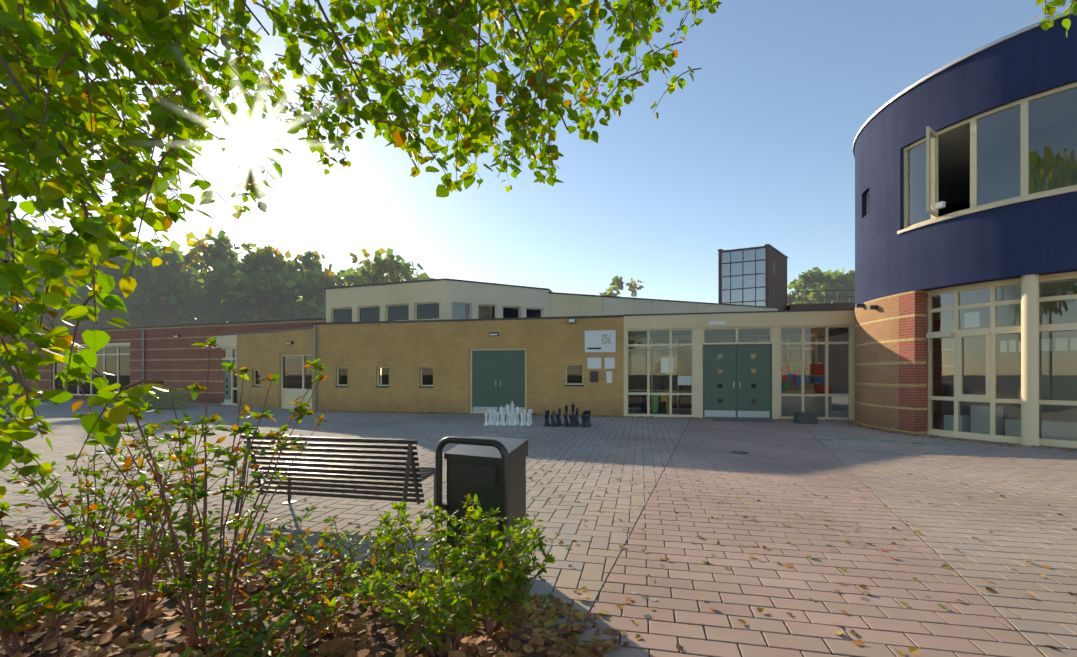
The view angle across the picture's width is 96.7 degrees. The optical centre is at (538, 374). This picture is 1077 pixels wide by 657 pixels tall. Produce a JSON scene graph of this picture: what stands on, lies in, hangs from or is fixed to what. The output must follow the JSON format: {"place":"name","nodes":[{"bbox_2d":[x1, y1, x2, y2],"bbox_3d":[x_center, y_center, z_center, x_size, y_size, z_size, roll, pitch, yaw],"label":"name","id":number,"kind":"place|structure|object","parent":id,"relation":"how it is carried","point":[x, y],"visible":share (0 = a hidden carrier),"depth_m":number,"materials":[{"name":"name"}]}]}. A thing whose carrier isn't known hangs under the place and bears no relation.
{"place":"outdoors","nodes":[
{"label":"outdoors","id":0,"kind":"place"},
{"bbox_2d":[0,524,608,656],"bbox_3d":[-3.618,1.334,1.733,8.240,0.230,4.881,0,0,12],"label":"bed leaf litter","id":1,"kind":"object","parent":0,"point":[493,646],"visible":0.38,"depth_m":2.46,"materials":[{"name":"brown plant"}]},
{"bbox_2d":[0,501,141,656],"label":"shrub","id":2,"kind":"object","parent":1,"relation":"in","point":[36,598],"depth_m":2.25,"materials":[{"name":"green plant"}]},
{"bbox_2d":[1,421,165,560],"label":"shrub","id":3,"kind":"object","parent":1,"relation":"on","point":[103,542],"visible":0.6,"depth_m":3.55,"materials":[{"name":"brown plant"}]},
{"bbox_2d":[7,427,200,620],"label":"tall shrub stems","id":4,"kind":"object","parent":1,"relation":"on","point":[143,608],"visible":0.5,"depth_m":2.55,"materials":[{"name":"brown plant"}]},
{"bbox_2d":[0,424,208,600],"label":"leaves","id":5,"kind":"object","parent":4,"relation":"attached to","point":[126,567],"visible":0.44,"depth_m":2.53,"materials":[{"name":"green plant"}]},
{"bbox_2d":[70,335,328,652],"bbox_3d":[-1.688,0.579,2.403,0.979,1.529,0.940,0,0,12],"label":"tall shrub","id":6,"kind":"object","parent":1,"relation":"in","point":[201,494],"depth_m":2.29,"materials":[{"name":"green plant"}]},
{"bbox_2d":[122,560,370,656],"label":"shrub","id":7,"kind":"object","parent":1,"relation":"in","point":[273,634],"depth_m":2.05,"materials":[{"name":"green plant"}]},
{"bbox_2d":[235,506,400,631],"bbox_3d":[-1.154,1.052,2.471,0.651,0.584,0.768,0,0,12],"label":"shrub","id":8,"kind":"object","parent":1,"relation":"in","point":[288,601],"depth_m":2.47,"materials":[{"name":"green plant"}]},
{"bbox_2d":[327,501,432,593],"bbox_3d":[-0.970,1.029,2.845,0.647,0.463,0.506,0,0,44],"label":"shrub leaves","id":9,"kind":"object","parent":1,"relation":"on","point":[402,539],"visible":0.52,"depth_m":2.80,"materials":[{"name":"green plant"}]},
{"bbox_2d":[344,494,542,656],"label":"shrub","id":10,"kind":"object","parent":1,"relation":"on","point":[464,604],"depth_m":2.17,"materials":[{"name":"green plant"}]},
{"bbox_2d":[452,507,555,640],"bbox_3d":[-0.208,1.042,2.446,0.499,0.603,0.538,0,0,-20],"label":"shrub","id":11,"kind":"object","parent":1,"relation":"on","point":[489,625],"visible":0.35,"depth_m":2.39,"materials":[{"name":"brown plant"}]},
{"bbox_2d":[0,0,1072,302],"label":"sky","id":12,"kind":"structure","parent":0,"point":[756,150],"materials":[{"name":"blue"}]},
{"bbox_2d":[0,400,1076,656],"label":"yard paving","id":13,"kind":"structure","parent":0,"point":[1022,504],"depth_m":4.56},
{"bbox_2d":[126,389,196,409],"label":"hedge leaves","id":14,"kind":"object","parent":13,"relation":"on","point":[164,400],"visible":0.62,"depth_m":19.21,"materials":[{"name":"green plant"}]},
{"bbox_2d":[226,435,434,535],"bbox_3d":[-1.956,0.998,4.689,1.850,0.815,0.840,0,0,12],"label":"bench","id":15,"kind":"object","parent":13,"relation":"on","point":[408,471],"visible":0.71,"depth_m":4.55,"materials":[{"name":"grey metal"}]},
{"bbox_2d":[434,436,527,572],"bbox_3d":[-0.381,0.913,3.377,0.630,0.975,0.442,0,0,25],"label":"litter bin","id":16,"kind":"object","parent":13,"relation":"on","point":[489,472],"visible":0.73,"depth_m":3.28,"materials":[{"name":"grey metal"}]},
{"bbox_2d":[484,401,532,425],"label":"chess pieces","id":17,"kind":"object","parent":13,"relation":"on","point":[511,419],"visible":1,"depth_m":13.31,"materials":[{"name":"white plastic"}]},
{"bbox_2d":[10,410,1075,656],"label":"leaf drifts","id":18,"kind":"object","parent":13,"relation":"on","point":[548,618],"visible":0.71,"depth_m":2.73,"materials":[{"name":"brown plant"}]},
{"bbox_2d":[13,421,1076,655],"bbox_3d":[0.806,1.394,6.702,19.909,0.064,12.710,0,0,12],"label":"fallen leaves","id":19,"kind":"object","parent":13,"relation":"on","point":[912,650],"visible":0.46,"depth_m":3.75,"materials":[{"name":"brown plant"}]},
{"bbox_2d":[543,402,591,426],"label":"chess pieces","id":20,"kind":"object","parent":13,"relation":"on","point":[574,421],"visible":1,"depth_m":12.92,"materials":[{"name":"black plastic"}]},
{"bbox_2d":[0,0,1076,549],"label":"lime tree","id":21,"kind":"object","parent":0,"point":[96,232],"depth_m":2.83,"materials":[{"name":"green plant"}]},
{"bbox_2d":[0,390,1076,656],"bbox_3d":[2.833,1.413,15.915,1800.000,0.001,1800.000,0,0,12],"label":"ground","id":22,"kind":"structure","parent":0,"point":[838,402],"depth_m":7.41,"materials":[{"name":"grey"}]},
{"bbox_2d":[0,226,73,329],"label":"tall tree","id":23,"kind":"object","parent":22,"relation":"on","point":[33,269],"depth_m":47.15,"materials":[{"name":"green plant"}]},
{"bbox_2d":[0,306,121,332],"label":"tree","id":24,"kind":"object","parent":22,"relation":"on","point":[45,320],"visible":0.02,"depth_m":49.08,"materials":[{"name":"green plant"}]},
{"bbox_2d":[18,225,170,329],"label":"tall tree","id":25,"kind":"object","parent":22,"relation":"on","point":[90,323],"visible":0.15,"depth_m":46.88,"materials":[{"name":"green plant"}]},
{"bbox_2d":[70,232,195,326],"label":"tall tree","id":26,"kind":"object","parent":22,"relation":"on","point":[141,309],"visible":0.44,"depth_m":43.62,"materials":[{"name":"green plant"}]},
{"bbox_2d":[0,318,325,404],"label":"red brick wing","id":27,"kind":"structure","parent":22,"relation":"on","point":[171,356],"depth_m":23.49,"materials":[{"name":"red brick"}]},
{"bbox_2d":[160,253,244,324],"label":"tree","id":28,"kind":"object","parent":22,"relation":"on","point":[212,317],"visible":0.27,"depth_m":46.91,"materials":[{"name":"green plant"}]},
{"bbox_2d":[134,226,280,323],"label":"tall tree","id":29,"kind":"object","parent":22,"relation":"on","point":[158,280],"visible":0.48,"depth_m":45.03,"materials":[{"name":"green plant"}]},
{"bbox_2d":[206,244,339,320],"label":"tall tree","id":30,"kind":"object","parent":22,"relation":"on","point":[240,285],"visible":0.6,"depth_m":44.80,"materials":[{"name":"green plant"}]},
{"bbox_2d":[239,268,325,320],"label":"tree","id":31,"kind":"object","parent":22,"relation":"on","point":[309,286],"visible":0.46,"depth_m":43.84,"materials":[{"name":"green plant"}]},
{"bbox_2d":[325,248,434,315],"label":"tree","id":32,"kind":"object","parent":22,"relation":"on","point":[395,270],"visible":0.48,"depth_m":47.53,"materials":[{"name":"green plant"}]},
{"bbox_2d":[216,309,854,420],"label":"school wing","id":33,"kind":"structure","parent":22,"relation":"on","point":[539,365],"depth_m":16.74,"materials":[{"name":"yellow brick"}]},
{"bbox_2d":[325,278,778,404],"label":"clerestory block","id":34,"kind":"structure","parent":22,"relation":"on","point":[439,299],"depth_m":19.89,"materials":[{"name":"beige paint"}]},
{"bbox_2d":[666,361,821,404],"bbox_3d":[8.574,0.436,21.237,6.896,1.930,0.050,0,0,29],"label":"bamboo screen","id":35,"kind":"object","parent":34,"relation":"attached to","point":[687,397],"depth_m":22.15,"materials":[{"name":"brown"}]},
{"bbox_2d":[599,275,643,296],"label":"tree","id":36,"kind":"object","parent":22,"relation":"on","point":[617,283],"visible":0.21,"depth_m":73.93,"materials":[{"name":"green plant"}]},
{"bbox_2d":[314,326,974,453],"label":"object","id":37,"kind":"object","parent":22,"relation":"on","point":[805,417],"visible":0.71,"depth_m":13.50,"materials":[{"name":"grey metal"}]},
{"bbox_2d":[662,372,687,404],"bbox_3d":[6.303,0.577,21.719,1.381,1.653,1.284,0,0,12],"label":"court shrub","id":38,"kind":"object","parent":22,"relation":"on","point":[679,385],"depth_m":21.67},
{"bbox_2d":[787,278,823,305],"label":"tree","id":39,"kind":"object","parent":22,"relation":"on","point":[796,284],"visible":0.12,"depth_m":54.86,"materials":[{"name":"green plant"}]},
{"bbox_2d":[786,289,854,389],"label":"terrace block","id":40,"kind":"structure","parent":22,"relation":"on","point":[835,382],"depth_m":41.74,"materials":[{"name":"brick"}]},
{"bbox_2d":[829,270,854,302],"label":"tree","id":41,"kind":"object","parent":40,"relation":"on","point":[852,272],"depth_m":50.45,"materials":[{"name":"green plant"}]},
{"bbox_2d":[853,9,1076,447],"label":"rotunda","id":42,"kind":"structure","parent":22,"relation":"on","point":[966,246],"depth_m":10.70,"materials":[{"name":"blue paint"}]},
{"bbox_2d":[718,244,787,389],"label":"stair tower","id":43,"kind":"structure","parent":0,"point":[754,276],"depth_m":40.44,"materials":[{"name":"glass"}]},
{"bbox_2d":[788,267,854,304],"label":"tree","id":44,"kind":"object","parent":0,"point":[818,279],"visible":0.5,"depth_m":47.95,"materials":[{"name":"green plant"}]}
]}

